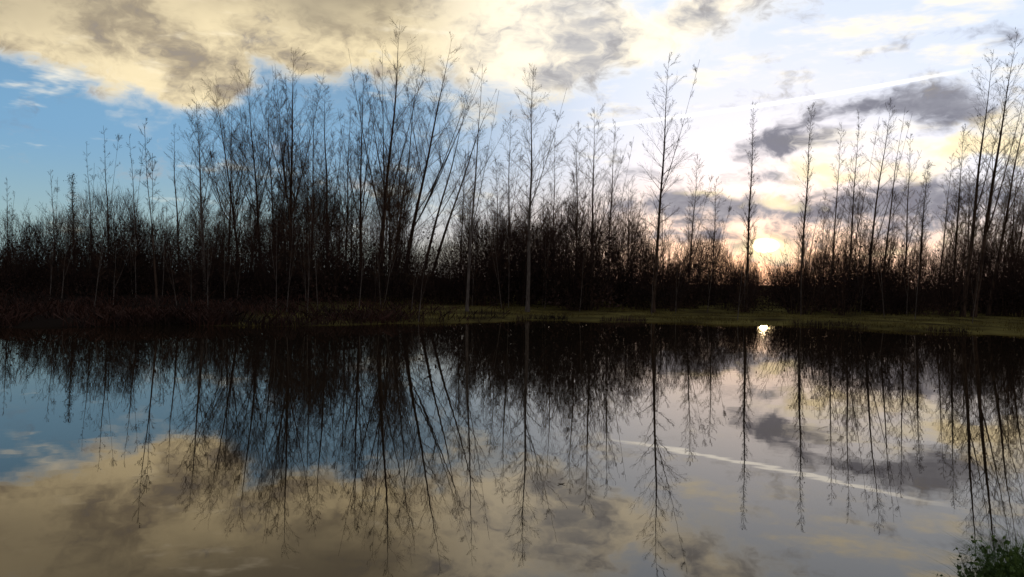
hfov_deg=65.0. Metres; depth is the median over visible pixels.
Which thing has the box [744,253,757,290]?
bare tree
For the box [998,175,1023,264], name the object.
bare tree
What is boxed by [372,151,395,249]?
bare tree
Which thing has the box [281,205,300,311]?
sapling
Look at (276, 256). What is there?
sapling
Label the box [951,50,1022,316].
bare tree
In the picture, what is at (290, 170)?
bare tree
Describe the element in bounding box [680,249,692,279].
bare tree
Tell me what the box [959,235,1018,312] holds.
shrub
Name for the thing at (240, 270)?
shrub
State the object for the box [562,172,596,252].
bare tree
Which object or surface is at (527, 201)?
bare tree
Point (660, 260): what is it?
shrub
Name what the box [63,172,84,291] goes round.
bare tree
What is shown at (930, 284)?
shrub
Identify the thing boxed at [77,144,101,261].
bare tree
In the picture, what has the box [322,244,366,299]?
shrub
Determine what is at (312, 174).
bare tree
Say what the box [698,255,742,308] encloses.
shrub
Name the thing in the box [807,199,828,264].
bare tree
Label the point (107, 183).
bare tree
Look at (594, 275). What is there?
shrub
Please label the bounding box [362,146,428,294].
bare tree
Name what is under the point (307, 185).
bare tree
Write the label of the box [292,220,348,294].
shrub
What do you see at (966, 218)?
bare tree
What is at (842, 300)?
shrub
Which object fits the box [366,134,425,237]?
bare tree
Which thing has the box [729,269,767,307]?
shrub
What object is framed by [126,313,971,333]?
waterside reeds
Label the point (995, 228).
bare tree
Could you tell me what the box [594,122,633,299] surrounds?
bare tree
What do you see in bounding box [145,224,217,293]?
shrub
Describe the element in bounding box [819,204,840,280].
bare tree
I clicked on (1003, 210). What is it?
bare tree
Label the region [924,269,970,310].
shrub
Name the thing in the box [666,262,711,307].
shrub
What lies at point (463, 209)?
bare tree
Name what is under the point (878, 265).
sapling
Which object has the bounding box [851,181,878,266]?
bare tree
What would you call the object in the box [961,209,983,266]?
bare tree
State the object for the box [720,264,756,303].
shrub
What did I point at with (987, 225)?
bare tree
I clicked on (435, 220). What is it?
bare tree
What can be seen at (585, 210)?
bare tree
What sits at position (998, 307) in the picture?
shrub
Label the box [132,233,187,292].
shrub
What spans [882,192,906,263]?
bare tree
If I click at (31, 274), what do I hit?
shrub
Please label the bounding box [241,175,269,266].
bare tree
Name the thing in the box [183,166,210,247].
bare tree
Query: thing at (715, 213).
bare tree
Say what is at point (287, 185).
bare tree
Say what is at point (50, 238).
shrub
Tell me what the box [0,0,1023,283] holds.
sky
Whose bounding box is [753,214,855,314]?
shrub
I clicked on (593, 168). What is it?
bare tree
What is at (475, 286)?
shrub
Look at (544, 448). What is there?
water
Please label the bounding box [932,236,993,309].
shrub
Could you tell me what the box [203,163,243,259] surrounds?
bare tree
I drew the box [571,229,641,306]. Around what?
shrub
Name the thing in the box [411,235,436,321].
sapling
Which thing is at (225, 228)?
bare tree
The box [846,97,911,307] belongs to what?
bare tree
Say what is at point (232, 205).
bare tree
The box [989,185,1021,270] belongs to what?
bare tree
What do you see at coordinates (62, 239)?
sapling
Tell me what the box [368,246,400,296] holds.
shrub
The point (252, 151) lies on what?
bare tree
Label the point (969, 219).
bare tree
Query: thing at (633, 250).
shrub
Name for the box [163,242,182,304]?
sapling
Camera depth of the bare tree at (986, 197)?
85.37 m
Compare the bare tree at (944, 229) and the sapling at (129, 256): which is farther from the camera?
the bare tree at (944, 229)
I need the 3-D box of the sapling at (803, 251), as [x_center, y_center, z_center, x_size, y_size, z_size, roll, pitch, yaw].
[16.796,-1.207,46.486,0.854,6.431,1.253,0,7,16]
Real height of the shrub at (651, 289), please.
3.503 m
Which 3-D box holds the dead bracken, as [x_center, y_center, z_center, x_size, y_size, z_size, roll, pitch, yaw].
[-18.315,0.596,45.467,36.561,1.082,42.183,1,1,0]
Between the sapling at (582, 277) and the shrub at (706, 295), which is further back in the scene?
the shrub at (706, 295)
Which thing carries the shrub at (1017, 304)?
on the ground at (58, 322)
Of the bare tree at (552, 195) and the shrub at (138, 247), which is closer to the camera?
the shrub at (138, 247)
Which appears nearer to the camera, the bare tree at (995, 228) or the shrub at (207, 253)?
the shrub at (207, 253)
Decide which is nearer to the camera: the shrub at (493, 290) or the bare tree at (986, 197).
the shrub at (493, 290)
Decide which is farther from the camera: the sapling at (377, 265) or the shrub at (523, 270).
the shrub at (523, 270)
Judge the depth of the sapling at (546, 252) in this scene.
51.79 m
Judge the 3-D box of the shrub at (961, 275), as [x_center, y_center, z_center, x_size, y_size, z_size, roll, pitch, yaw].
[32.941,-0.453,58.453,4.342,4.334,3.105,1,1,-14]
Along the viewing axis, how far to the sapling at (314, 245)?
42.27 m
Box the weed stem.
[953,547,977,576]
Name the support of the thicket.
on the ground at (58, 322)
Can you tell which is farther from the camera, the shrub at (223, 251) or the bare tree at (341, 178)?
the bare tree at (341, 178)
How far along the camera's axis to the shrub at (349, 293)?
49.93 m
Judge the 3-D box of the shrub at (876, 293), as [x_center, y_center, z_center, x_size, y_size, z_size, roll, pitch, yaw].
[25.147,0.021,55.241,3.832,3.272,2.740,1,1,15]
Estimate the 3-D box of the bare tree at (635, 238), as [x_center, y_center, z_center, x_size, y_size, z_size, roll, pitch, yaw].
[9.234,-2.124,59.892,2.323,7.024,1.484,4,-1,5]
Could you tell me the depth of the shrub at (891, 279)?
52.10 m
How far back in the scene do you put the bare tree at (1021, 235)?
53.95 m
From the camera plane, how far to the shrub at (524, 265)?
54.37 m
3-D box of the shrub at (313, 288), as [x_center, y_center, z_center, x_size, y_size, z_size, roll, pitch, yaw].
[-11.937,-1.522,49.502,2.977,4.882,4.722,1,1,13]
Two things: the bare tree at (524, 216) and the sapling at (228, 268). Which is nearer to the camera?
the sapling at (228, 268)
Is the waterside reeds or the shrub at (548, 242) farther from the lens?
the shrub at (548, 242)
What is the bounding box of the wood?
[0,204,1023,296]
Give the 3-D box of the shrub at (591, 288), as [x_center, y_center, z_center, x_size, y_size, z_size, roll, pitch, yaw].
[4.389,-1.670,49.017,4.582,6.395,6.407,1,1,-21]
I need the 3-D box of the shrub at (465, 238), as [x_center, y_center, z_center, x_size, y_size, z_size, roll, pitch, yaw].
[-2.477,-2.647,52.530,6.646,7.891,6.372,2,1,24]
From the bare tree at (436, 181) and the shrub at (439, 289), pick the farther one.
the bare tree at (436, 181)
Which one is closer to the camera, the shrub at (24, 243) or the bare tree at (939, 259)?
the shrub at (24, 243)
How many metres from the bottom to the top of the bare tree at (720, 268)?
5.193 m
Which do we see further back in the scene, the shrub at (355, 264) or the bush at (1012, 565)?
the shrub at (355, 264)
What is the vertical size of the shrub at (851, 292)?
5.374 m
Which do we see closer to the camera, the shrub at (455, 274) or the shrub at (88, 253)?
the shrub at (455, 274)
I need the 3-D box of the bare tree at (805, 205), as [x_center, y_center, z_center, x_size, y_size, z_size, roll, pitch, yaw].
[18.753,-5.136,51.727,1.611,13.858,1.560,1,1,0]
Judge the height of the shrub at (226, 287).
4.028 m
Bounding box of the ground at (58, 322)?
[0,275,1023,334]
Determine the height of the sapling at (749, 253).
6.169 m
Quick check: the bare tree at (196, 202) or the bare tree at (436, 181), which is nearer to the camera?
the bare tree at (436, 181)
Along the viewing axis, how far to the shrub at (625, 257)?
58.99 m
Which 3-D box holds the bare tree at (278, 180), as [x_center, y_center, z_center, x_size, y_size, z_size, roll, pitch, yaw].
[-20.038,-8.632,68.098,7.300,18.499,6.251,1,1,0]
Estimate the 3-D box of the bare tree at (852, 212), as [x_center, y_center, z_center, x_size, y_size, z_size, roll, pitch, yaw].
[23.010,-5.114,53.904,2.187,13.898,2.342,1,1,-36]
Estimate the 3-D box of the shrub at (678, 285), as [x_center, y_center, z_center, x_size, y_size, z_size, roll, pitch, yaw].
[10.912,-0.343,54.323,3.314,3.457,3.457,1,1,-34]
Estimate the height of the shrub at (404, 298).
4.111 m
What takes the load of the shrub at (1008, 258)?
on the ground at (58, 322)
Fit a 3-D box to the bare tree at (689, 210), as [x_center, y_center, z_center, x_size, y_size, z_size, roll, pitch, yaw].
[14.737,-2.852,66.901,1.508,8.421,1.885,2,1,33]
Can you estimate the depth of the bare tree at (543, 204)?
90.32 m
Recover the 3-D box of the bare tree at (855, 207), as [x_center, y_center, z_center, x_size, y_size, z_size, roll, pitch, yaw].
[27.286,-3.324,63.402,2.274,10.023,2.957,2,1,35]
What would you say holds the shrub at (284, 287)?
on the ground at (58, 322)
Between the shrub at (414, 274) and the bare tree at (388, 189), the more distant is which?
the bare tree at (388, 189)
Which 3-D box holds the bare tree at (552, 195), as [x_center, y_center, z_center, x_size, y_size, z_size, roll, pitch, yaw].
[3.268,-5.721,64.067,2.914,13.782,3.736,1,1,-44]
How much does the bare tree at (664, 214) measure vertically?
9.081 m
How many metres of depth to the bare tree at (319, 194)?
60.21 m
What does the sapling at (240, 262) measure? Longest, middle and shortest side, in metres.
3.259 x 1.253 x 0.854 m
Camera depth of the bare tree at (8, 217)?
58.13 m
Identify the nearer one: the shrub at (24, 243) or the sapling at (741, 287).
the sapling at (741, 287)
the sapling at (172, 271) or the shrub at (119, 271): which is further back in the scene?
the shrub at (119, 271)
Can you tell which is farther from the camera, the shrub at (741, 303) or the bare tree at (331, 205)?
the bare tree at (331, 205)
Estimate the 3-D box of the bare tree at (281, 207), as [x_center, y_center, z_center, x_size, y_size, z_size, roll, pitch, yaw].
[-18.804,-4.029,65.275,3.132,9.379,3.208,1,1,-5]
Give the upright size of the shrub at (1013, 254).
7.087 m
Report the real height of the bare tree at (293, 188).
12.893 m
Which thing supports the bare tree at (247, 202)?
on the ground at (58, 322)
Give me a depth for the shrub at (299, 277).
50.78 m
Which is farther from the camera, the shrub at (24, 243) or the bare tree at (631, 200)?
the bare tree at (631, 200)
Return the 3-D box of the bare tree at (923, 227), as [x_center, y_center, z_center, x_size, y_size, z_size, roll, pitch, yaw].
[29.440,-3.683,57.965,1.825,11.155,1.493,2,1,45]
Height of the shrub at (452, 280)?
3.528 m
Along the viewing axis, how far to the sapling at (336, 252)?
49.68 m
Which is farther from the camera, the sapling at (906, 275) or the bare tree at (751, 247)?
the bare tree at (751, 247)
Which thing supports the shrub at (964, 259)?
on the ground at (58, 322)
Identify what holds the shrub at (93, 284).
on the ground at (58, 322)
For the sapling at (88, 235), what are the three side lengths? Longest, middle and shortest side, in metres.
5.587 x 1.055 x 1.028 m
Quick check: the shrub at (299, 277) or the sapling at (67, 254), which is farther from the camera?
the shrub at (299, 277)
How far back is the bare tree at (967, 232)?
80.43 m
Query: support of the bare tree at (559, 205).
on the ground at (58, 322)
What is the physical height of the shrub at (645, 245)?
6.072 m
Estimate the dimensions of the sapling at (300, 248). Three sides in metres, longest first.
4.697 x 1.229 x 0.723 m
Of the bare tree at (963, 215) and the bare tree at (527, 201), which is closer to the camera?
the bare tree at (963, 215)
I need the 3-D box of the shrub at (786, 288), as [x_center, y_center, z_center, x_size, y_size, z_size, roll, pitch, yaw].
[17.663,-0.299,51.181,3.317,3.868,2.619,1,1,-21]
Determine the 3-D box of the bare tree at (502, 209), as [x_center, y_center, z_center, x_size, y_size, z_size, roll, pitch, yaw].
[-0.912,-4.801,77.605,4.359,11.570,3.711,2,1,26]
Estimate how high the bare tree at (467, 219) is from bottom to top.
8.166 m
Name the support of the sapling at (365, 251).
on the ground at (58, 322)
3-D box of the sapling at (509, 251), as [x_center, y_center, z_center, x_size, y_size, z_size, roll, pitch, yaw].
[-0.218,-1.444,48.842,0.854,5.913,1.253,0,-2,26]
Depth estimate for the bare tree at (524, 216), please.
63.36 m
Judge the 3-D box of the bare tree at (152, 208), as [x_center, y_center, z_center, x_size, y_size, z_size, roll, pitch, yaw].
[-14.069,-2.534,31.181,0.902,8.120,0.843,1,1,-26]
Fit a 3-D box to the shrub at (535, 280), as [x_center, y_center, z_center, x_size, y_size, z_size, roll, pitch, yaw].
[3.554,-2.925,53.297,5.304,8.698,8.413,2,1,37]
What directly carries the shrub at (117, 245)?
on the ground at (58, 322)
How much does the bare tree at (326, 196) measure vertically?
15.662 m
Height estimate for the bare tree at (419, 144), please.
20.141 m
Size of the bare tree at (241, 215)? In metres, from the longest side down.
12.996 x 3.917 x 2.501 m
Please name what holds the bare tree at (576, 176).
on the ground at (58, 322)
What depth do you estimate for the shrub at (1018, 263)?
56.22 m
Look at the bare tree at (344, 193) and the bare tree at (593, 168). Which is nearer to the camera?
the bare tree at (593, 168)
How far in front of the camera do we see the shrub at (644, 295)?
51.04 m
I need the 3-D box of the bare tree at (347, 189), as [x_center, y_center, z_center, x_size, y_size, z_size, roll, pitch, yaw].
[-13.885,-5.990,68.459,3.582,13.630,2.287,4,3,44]
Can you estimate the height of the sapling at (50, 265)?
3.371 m
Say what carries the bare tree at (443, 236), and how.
on the ground at (58, 322)
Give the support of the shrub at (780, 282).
on the ground at (58, 322)
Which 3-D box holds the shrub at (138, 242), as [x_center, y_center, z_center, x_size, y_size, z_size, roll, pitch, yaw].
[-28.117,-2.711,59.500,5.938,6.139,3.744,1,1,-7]
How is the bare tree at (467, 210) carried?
on the ground at (58, 322)
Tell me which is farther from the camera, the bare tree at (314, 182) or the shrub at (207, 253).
the bare tree at (314, 182)
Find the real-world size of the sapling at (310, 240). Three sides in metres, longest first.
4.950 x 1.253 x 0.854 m
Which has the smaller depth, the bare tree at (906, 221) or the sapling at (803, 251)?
the sapling at (803, 251)
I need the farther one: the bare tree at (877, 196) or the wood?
the wood
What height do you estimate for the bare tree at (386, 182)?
21.086 m
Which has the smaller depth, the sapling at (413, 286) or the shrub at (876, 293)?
the sapling at (413, 286)
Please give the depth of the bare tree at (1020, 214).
62.97 m
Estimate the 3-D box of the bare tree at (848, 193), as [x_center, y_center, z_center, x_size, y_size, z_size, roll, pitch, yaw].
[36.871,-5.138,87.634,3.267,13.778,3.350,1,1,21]
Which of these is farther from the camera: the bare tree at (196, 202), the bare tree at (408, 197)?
the bare tree at (196, 202)
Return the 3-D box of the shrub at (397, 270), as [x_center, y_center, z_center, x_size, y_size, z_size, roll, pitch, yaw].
[-8.081,-2.868,52.738,7.497,7.750,4.726,1,1,8]
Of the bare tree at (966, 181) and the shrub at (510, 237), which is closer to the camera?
the shrub at (510, 237)
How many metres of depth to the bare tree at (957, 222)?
58.02 m
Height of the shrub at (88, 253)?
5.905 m
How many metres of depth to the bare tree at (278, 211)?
65.09 m
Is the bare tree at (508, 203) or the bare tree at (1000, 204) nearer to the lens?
the bare tree at (508, 203)
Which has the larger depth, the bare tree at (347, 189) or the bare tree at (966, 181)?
the bare tree at (966, 181)
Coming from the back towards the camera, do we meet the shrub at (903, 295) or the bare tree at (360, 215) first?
the bare tree at (360, 215)
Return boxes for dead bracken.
[0,286,510,327]
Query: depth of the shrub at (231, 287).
51.25 m
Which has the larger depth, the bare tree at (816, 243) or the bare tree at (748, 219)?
the bare tree at (816, 243)
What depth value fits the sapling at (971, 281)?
43.10 m
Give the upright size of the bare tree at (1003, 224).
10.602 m
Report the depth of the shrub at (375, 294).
49.47 m
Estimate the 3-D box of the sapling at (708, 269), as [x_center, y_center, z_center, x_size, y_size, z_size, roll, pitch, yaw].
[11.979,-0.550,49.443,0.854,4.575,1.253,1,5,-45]
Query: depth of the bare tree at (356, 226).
57.99 m
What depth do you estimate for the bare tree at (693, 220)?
59.88 m
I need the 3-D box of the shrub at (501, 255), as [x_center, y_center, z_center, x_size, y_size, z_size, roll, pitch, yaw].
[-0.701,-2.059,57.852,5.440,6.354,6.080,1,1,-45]
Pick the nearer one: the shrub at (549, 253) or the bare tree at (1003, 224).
the shrub at (549, 253)
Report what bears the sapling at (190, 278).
on the ground at (58, 322)
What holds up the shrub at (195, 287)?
on the ground at (58, 322)
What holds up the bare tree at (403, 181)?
on the ground at (58, 322)
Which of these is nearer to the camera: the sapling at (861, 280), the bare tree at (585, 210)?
the sapling at (861, 280)
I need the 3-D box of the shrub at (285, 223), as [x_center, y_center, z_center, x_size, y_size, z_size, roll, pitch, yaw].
[-15.321,-3.487,57.178,5.433,8.530,6.882,2,1,25]
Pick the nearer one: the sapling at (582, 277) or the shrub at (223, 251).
the sapling at (582, 277)
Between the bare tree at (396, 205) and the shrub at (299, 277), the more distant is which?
the bare tree at (396, 205)
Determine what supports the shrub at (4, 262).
on the ground at (58, 322)
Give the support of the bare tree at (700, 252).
on the ground at (58, 322)
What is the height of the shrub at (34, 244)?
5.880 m
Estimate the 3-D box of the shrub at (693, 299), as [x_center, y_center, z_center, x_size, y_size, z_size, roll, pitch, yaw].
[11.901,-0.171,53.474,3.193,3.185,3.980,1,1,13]
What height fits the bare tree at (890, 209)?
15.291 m
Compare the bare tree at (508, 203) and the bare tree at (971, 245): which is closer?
the bare tree at (971, 245)
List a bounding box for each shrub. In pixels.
[0,208,61,290]
[0,212,36,292]
[0,213,76,289]
[1,226,63,292]
[19,198,124,293]
[23,226,80,290]
[32,244,71,289]
[33,230,91,294]
[54,212,160,294]
[60,214,122,290]
[73,197,162,292]
[74,225,126,295]
[75,228,126,292]
[94,202,183,292]
[95,213,170,286]
[100,195,186,292]
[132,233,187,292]
[135,247,189,293]
[138,231,200,292]
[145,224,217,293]
[167,209,250,294]
[169,238,218,295]
[170,230,231,297]
[187,216,252,292]
[196,217,279,297]
[205,242,259,296]
[225,210,306,295]
[225,252,265,289]
[233,223,289,297]
[245,191,344,295]
[254,222,327,297]
[255,208,347,299]
[281,206,382,301]
[287,225,342,300]
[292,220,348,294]
[312,228,378,301]
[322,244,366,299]
[337,239,372,295]
[341,188,442,300]
[349,237,394,299]
[353,253,399,302]
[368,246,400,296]
[372,241,424,299]
[389,257,429,298]
[399,251,449,303]
[406,249,463,304]
[420,187,537,304]
[424,248,463,303]
[431,255,463,301]
[433,243,480,302]
[439,244,499,305]
[444,197,527,305]
[455,199,557,301]
[465,216,548,300]
[468,198,572,305]
[498,212,557,303]
[511,188,650,310]
[512,184,618,305]
[512,194,582,304]
[513,222,586,302]
[542,209,640,310]
[544,230,612,310]
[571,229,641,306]
[576,236,621,302]
[584,226,675,306]
[585,228,653,303]
[595,222,676,306]
[615,250,661,309]
[622,207,702,308]
[625,259,682,308]
[646,244,708,311]
[651,260,704,307]
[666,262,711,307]
[670,265,713,307]
[687,240,749,304]
[693,264,729,304]
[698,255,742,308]
[711,265,774,312]
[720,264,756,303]
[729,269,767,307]
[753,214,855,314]
[757,272,810,307]
[764,260,814,312]
[765,258,809,307]
[792,237,869,310]
[809,241,888,315]
[820,238,883,310]
[826,214,931,310]
[833,222,899,310]
[844,222,941,313]
[851,270,907,310]
[885,266,926,313]
[899,268,941,315]
[907,271,955,310]
[913,268,944,309]
[914,243,974,316]
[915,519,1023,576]
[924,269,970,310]
[930,225,1015,312]
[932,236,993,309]
[935,256,992,307]
[957,218,1023,311]
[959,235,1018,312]
[961,247,1021,315]
[967,218,1023,316]
[982,257,1023,316]
[1003,217,1023,309]
[1007,235,1023,306]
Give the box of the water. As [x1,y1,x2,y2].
[0,320,1023,576]
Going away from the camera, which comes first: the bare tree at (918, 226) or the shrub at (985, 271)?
the shrub at (985, 271)
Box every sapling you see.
[46,240,59,299]
[54,216,69,293]
[58,225,77,297]
[80,210,97,289]
[87,231,107,308]
[102,246,130,304]
[121,227,140,293]
[125,200,139,298]
[159,205,173,295]
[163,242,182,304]
[184,251,200,302]
[196,205,220,310]
[218,247,235,301]
[230,249,244,296]
[266,220,282,309]
[280,210,290,296]
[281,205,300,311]
[297,226,315,299]
[299,212,319,312]
[306,194,322,308]
[332,229,341,296]
[357,199,376,309]
[366,239,386,304]
[370,241,383,281]
[382,208,409,302]
[405,254,423,308]
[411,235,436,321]
[467,233,479,304]
[484,207,507,307]
[504,217,516,307]
[539,215,552,305]
[577,243,587,311]
[642,250,659,313]
[672,247,684,313]
[699,243,719,311]
[736,262,749,319]
[739,222,756,306]
[795,213,808,315]
[855,259,868,313]
[868,222,890,316]
[897,250,913,314]
[905,235,925,318]
[966,265,982,322]
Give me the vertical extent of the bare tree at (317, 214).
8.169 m
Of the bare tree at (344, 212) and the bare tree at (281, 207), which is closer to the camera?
the bare tree at (281, 207)
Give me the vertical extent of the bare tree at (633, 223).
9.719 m
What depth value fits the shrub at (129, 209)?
57.26 m
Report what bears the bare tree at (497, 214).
on the ground at (58, 322)
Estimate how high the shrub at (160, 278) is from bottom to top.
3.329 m
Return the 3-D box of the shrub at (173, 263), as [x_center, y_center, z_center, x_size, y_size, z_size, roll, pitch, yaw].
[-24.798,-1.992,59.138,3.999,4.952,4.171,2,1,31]
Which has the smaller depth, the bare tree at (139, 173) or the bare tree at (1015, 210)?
the bare tree at (139, 173)
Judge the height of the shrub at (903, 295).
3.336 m
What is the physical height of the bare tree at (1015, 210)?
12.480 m
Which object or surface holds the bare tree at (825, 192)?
on the ground at (58, 322)
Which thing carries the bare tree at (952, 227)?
on the ground at (58, 322)
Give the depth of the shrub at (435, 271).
50.78 m
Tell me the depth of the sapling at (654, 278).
45.49 m
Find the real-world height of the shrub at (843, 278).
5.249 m
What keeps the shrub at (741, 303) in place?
on the ground at (58, 322)
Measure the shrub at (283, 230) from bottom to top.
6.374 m
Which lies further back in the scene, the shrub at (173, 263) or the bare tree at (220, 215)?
the bare tree at (220, 215)
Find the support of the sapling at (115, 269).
on the ground at (58, 322)
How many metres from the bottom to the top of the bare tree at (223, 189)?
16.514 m
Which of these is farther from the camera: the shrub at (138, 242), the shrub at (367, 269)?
the shrub at (138, 242)
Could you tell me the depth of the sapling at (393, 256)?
47.82 m
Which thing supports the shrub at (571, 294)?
on the ground at (58, 322)
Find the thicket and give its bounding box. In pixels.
[0,180,1023,309]
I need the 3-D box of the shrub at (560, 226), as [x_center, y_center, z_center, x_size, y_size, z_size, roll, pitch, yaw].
[4.213,-2.411,49.561,7.968,7.953,5.698,1,1,-23]
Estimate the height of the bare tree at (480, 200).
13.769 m
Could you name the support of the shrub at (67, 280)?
on the ground at (58, 322)
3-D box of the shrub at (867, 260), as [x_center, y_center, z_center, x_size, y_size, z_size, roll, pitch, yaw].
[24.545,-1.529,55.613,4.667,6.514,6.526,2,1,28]
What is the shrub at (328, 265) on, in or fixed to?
on the ground at (58, 322)
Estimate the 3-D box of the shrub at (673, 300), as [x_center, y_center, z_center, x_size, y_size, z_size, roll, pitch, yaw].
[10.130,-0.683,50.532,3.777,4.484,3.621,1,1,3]
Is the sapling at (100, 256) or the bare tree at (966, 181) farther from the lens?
the bare tree at (966, 181)
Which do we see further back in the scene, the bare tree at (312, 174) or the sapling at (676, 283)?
the bare tree at (312, 174)
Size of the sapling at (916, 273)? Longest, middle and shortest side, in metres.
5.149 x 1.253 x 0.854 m
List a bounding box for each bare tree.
[0,179,17,280]
[40,170,70,266]
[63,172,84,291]
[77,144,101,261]
[95,127,122,291]
[127,134,149,289]
[138,118,160,311]
[143,125,196,290]
[166,100,223,294]
[180,78,283,283]
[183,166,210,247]
[187,200,210,240]
[189,64,296,293]
[189,105,276,241]
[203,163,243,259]
[207,182,231,261]
[215,201,238,269]
[216,47,330,295]
[225,79,311,256]
[227,183,243,256]
[235,155,281,292]
[235,181,254,243]
[239,180,259,292]
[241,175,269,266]
[241,176,271,288]
[260,141,311,223]
[266,180,297,249]
[268,155,299,248]
[268,183,297,254]
[274,86,358,290]
[275,139,323,257]
[285,142,304,257]
[285,151,346,239]
[298,188,331,254]
[301,158,351,294]
[302,82,347,284]
[310,169,348,247]
[315,181,358,261]
[317,99,374,284]
[321,69,401,282]
[329,173,357,277]
[333,140,362,270]
[342,195,373,294]
[344,32,496,286]
[346,19,459,295]
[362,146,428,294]
[363,154,411,255]
[364,151,417,259]
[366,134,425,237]
[369,175,388,251]
[371,57,450,280]
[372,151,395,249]
[383,176,418,294]
[387,175,405,245]
[388,154,422,297]
[417,106,482,295]
[427,93,509,292]
[438,64,498,311]
[438,149,484,261]
[450,175,484,246]
[457,176,475,267]
[460,193,476,267]
[478,155,509,294]
[482,179,513,241]
[495,112,535,297]
[502,192,542,250]
[505,64,574,311]
[519,184,530,224]
[534,131,575,245]
[538,187,551,230]
[546,192,569,229]
[559,103,630,300]
[559,121,596,270]
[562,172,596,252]
[563,176,593,250]
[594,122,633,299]
[604,175,657,268]
[624,198,637,258]
[626,203,644,265]
[626,214,647,293]
[638,52,699,312]
[644,203,674,264]
[675,155,713,288]
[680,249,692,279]
[684,207,694,278]
[685,214,696,273]
[695,233,709,278]
[697,177,731,302]
[712,239,731,306]
[737,101,759,311]
[739,224,757,282]
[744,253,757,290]
[792,103,815,311]
[806,216,828,298]
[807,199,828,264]
[814,191,837,281]
[819,125,854,288]
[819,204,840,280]
[830,218,845,276]
[836,179,863,273]
[838,113,880,309]
[842,187,873,303]
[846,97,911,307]
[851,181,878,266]
[880,110,921,278]
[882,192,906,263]
[890,134,931,290]
[897,198,934,283]
[908,160,933,307]
[928,152,960,295]
[929,235,952,285]
[938,198,972,288]
[939,195,966,268]
[941,123,971,310]
[949,201,981,275]
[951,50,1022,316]
[951,165,993,278]
[955,28,1023,316]
[955,197,979,271]
[961,180,987,260]
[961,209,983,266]
[971,169,1001,266]
[976,201,1005,261]
[980,177,1005,257]
[985,87,1023,315]
[988,173,1014,264]
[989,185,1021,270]
[992,194,1017,263]
[993,172,1023,258]
[997,141,1023,285]
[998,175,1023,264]
[999,183,1023,310]
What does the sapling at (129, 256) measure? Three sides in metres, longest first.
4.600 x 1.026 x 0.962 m
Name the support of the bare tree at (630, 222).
on the ground at (58, 322)
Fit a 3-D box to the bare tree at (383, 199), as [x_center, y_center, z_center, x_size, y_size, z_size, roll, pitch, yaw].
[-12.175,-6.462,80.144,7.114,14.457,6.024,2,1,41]
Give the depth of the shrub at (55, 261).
58.88 m
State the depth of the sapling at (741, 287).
42.15 m
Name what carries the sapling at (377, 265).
on the ground at (58, 322)
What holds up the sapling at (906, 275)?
on the ground at (58, 322)
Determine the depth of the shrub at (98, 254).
53.28 m
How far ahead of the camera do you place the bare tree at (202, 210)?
49.87 m
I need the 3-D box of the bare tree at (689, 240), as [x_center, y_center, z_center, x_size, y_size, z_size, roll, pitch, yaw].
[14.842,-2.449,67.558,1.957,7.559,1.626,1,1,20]
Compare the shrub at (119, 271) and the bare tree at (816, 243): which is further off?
the bare tree at (816, 243)
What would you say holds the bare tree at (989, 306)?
on the ground at (58, 322)
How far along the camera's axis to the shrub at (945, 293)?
49.71 m
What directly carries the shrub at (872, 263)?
on the ground at (58, 322)
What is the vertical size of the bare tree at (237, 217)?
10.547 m
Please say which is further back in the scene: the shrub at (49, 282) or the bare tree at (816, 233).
the bare tree at (816, 233)
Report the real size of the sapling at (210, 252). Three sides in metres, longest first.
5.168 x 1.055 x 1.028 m
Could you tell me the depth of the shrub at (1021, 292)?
51.81 m
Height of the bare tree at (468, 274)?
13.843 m
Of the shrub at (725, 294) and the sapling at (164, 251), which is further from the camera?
the shrub at (725, 294)
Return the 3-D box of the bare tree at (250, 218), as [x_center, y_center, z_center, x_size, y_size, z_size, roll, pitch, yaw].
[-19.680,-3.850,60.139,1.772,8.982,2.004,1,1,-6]
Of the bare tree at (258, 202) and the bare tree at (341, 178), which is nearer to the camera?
the bare tree at (258, 202)
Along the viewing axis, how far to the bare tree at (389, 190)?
88.56 m
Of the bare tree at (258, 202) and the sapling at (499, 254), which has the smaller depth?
the sapling at (499, 254)
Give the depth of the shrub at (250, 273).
50.45 m
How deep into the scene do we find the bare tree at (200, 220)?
78.83 m
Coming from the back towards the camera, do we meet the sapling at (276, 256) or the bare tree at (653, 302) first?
the bare tree at (653, 302)
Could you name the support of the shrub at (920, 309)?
on the ground at (58, 322)
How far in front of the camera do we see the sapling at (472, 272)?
49.94 m
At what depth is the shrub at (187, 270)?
53.09 m
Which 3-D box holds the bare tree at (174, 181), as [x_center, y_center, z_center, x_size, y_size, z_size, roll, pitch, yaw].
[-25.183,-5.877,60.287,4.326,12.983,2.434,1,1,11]
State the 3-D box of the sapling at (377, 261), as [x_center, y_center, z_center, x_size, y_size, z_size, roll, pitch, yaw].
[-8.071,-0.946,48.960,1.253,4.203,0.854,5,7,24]
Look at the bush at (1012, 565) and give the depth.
5.32 m
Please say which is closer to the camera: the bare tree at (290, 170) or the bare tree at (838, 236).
the bare tree at (290, 170)
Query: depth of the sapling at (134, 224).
45.59 m
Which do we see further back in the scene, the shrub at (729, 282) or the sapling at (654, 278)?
the shrub at (729, 282)
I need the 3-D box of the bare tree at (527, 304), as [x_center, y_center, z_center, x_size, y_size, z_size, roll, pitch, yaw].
[1.588,-5.535,45.693,4.220,14.429,4.215,1,1,0]
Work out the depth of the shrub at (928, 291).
55.74 m
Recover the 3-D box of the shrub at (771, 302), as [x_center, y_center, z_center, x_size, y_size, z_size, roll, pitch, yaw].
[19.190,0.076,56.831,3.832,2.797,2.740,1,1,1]
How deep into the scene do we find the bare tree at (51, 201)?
61.81 m

